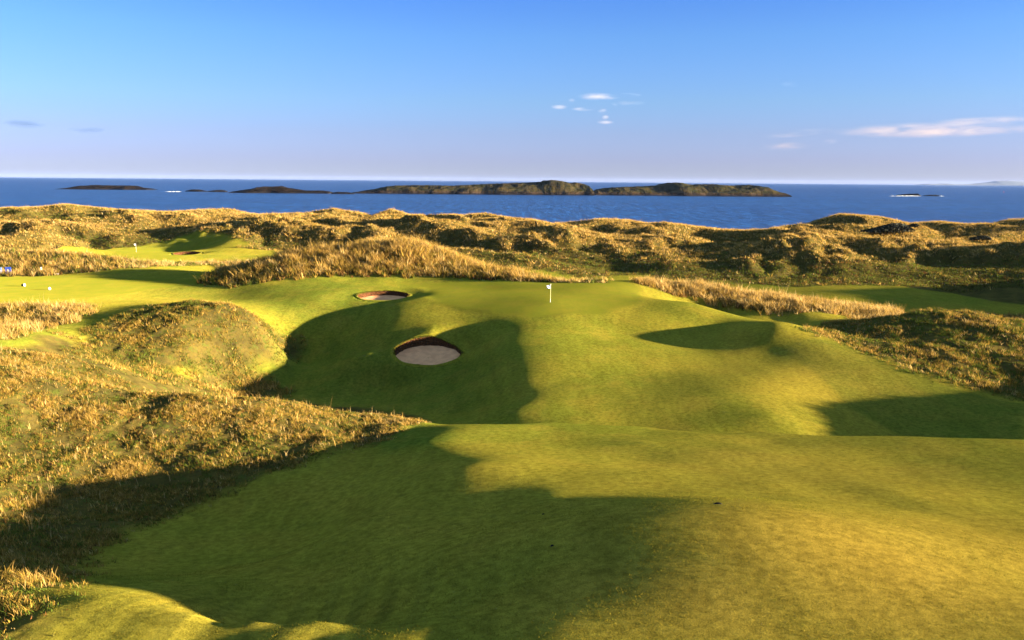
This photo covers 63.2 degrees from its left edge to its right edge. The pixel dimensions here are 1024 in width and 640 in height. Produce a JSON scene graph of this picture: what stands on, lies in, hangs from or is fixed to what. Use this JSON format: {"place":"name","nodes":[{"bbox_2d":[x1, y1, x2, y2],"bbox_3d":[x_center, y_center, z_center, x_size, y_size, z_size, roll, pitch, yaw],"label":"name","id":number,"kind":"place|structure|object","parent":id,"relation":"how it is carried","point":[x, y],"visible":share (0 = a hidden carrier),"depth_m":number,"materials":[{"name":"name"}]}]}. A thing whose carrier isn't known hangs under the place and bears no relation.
{"place":"outdoors","nodes":[
{"label":"outdoors","id":0,"kind":"place"},
{"bbox_2d":[0,228,1023,639],"bbox_3d":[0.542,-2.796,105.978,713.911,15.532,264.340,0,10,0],"label":"ground","id":1,"kind":"structure","parent":0,"point":[656,386],"depth_m":42.42,"materials":[{"name":"green plant"}]},
{"bbox_2d":[0,297,103,344],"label":"rough grass","id":2,"kind":"structure","parent":1,"relation":"on","point":[12,326],"depth_m":94.37,"materials":[{"name":"beige plant"}]},
{"bbox_2d":[0,246,147,276],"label":"rough grass","id":3,"kind":"structure","parent":1,"relation":"on","point":[51,257],"depth_m":150.76,"materials":[{"name":"beige plant"}]},
{"bbox_2d":[5,267,10,274],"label":"tee board","id":4,"kind":"object","parent":3,"relation":"on","point":[6,269],"visible":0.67,"depth_m":144.10,"materials":[{"name":"blue paint"}]},
{"bbox_2d":[0,274,198,301],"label":"tee ground","id":5,"kind":"structure","parent":1,"relation":"on","point":[64,286],"depth_m":126.14,"materials":[{"name":"plant"}]},
{"bbox_2d":[110,246,193,261],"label":"putting green","id":6,"kind":"object","parent":1,"relation":"on","point":[159,254],"visible":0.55,"depth_m":203.38,"materials":[{"name":"green plant"}]},
{"bbox_2d":[171,251,201,254],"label":"sand bunker","id":7,"kind":"object","parent":6,"relation":"on","point":[186,252],"visible":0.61,"depth_m":205.47,"materials":[{"name":"beige sand"}]},
{"bbox_2d":[42,329,297,398],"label":"rough grass","id":8,"kind":"structure","parent":1,"relation":"on","point":[147,374],"depth_m":83.23,"materials":[{"name":"plant"}]},
{"bbox_2d":[79,298,308,384],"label":"rough grass","id":9,"kind":"structure","parent":1,"relation":"on","point":[171,316],"depth_m":89.74,"materials":[{"name":"plant"}]},
{"bbox_2d":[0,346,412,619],"bbox_3d":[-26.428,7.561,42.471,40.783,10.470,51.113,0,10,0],"label":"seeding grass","id":10,"kind":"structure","parent":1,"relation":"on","point":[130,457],"depth_m":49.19,"materials":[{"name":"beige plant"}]},
{"bbox_2d":[0,345,431,639],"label":"rough grass","id":11,"kind":"structure","parent":1,"relation":"on","point":[12,580],"depth_m":48.85,"materials":[{"name":"plant"}]},
{"bbox_2d":[119,256,614,282],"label":"rough grass","id":12,"kind":"structure","parent":1,"relation":"on","point":[171,263],"depth_m":154.71,"materials":[{"name":"beige plant"}]},
{"bbox_2d":[194,235,559,288],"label":"marram grass","id":13,"kind":"structure","parent":1,"relation":"on","point":[240,274],"depth_m":126.33,"materials":[{"name":"beige plant"}]},
{"bbox_2d":[354,290,412,301],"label":"sand bunker","id":14,"kind":"object","parent":1,"relation":"on","point":[380,296],"visible":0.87,"depth_m":114.31,"materials":[{"name":"beige sand"}]},
{"bbox_2d":[390,335,465,366],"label":"sand bunker","id":15,"kind":"object","parent":1,"relation":"on","point":[429,351],"visible":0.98,"depth_m":93.39,"materials":[{"name":"beige sand"}]},
{"bbox_2d":[385,280,642,316],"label":"putting green","id":16,"kind":"object","parent":1,"relation":"on","point":[527,299],"visible":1,"depth_m":104.98,"materials":[{"name":"green plant"}]},
{"bbox_2d":[627,274,904,319],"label":"marram grass","id":17,"kind":"structure","parent":1,"relation":"on","point":[757,298],"depth_m":113.71,"materials":[{"name":"beige plant"}]},
{"bbox_2d":[795,306,1023,401],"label":"rough grass","id":18,"kind":"structure","parent":1,"relation":"on","point":[997,319],"depth_m":86.32,"materials":[{"name":"plant"}]},
{"bbox_2d":[976,309,1023,318],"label":"rough grass","id":19,"kind":"structure","parent":1,"relation":"on","point":[1009,314],"depth_m":123.82,"materials":[{"name":"plant"}]},
{"bbox_2d":[0,177,1023,229],"bbox_3d":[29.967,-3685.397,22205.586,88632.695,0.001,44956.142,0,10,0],"label":"sea","id":20,"kind":"structure","parent":0,"point":[807,203],"depth_m":1241.09,"materials":[{"name":"liquid"}]},
{"bbox_2d":[61,185,157,189],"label":"rocky island","id":21,"kind":"structure","parent":20,"relation":"in","point":[108,187],"depth_m":2084.58,"materials":[{"name":"stone"}]},
{"bbox_2d":[185,189,206,191],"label":"sea rock","id":22,"kind":"object","parent":20,"relation":"in","point":[194,190],"visible":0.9,"depth_m":1879.88,"materials":[{"name":"grey stone"}]},
{"bbox_2d":[207,190,227,191],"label":"sea rock","id":23,"kind":"object","parent":20,"relation":"in","point":[217,191],"visible":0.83,"depth_m":1861.74,"materials":[{"name":"grey stone"}]},
{"bbox_2d":[228,186,331,193],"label":"rocky island","id":24,"kind":"structure","parent":20,"relation":"in","point":[275,189],"depth_m":1767.16,"materials":[{"name":"stone"}]},
{"bbox_2d":[331,192,353,193],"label":"sea rock","id":25,"kind":"object","parent":20,"relation":"in","point":[341,193],"visible":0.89,"depth_m":1730.84,"materials":[{"name":"grey stone"}]},
{"bbox_2d":[353,180,594,195],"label":"rocky island","id":26,"kind":"structure","parent":20,"relation":"in","point":[550,187],"depth_m":1819.27,"materials":[{"name":"stone"}]},
{"bbox_2d":[594,182,791,196],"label":"rocky island","id":27,"kind":"structure","parent":20,"relation":"in","point":[674,189],"depth_m":1844.45,"materials":[{"name":"stone"}]},
{"bbox_2d":[896,194,920,195],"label":"sea rock","id":28,"kind":"object","parent":20,"relation":"in","point":[909,195],"visible":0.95,"depth_m":2118.17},
{"bbox_2d":[0,202,1023,304],"bbox_3d":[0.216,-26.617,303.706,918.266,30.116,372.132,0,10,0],"label":"hills","id":29,"kind":"structure","parent":0,"point":[1011,295],"depth_m":206.39,"materials":[{"name":"plant"}]},
{"bbox_2d":[860,222,914,232],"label":"dark bush","id":30,"kind":"object","parent":29,"relation":"on","point":[896,227],"visible":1,"depth_m":228.88,"materials":[{"name":"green plant"}]},
{"bbox_2d":[907,223,919,227],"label":"dark bush","id":31,"kind":"object","parent":29,"relation":"on","point":[914,225],"visible":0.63,"depth_m":263.27,"materials":[{"name":"green plant"}]},
{"bbox_2d":[970,235,991,239],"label":"dark bush","id":32,"kind":"object","parent":29,"relation":"on","point":[984,237],"visible":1,"depth_m":207.87,"materials":[{"name":"green plant"}]},
{"bbox_2d":[0,0,1023,184],"label":"sky","id":33,"kind":"structure","parent":0,"point":[896,92],"materials":[{"name":"blue"}]},
{"bbox_2d":[917,181,1023,185],"bbox_3d":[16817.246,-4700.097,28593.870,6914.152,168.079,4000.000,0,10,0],"label":"hills","id":34,"kind":"structure","parent":0,"point":[1006,183],"depth_m":27334.53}
]}

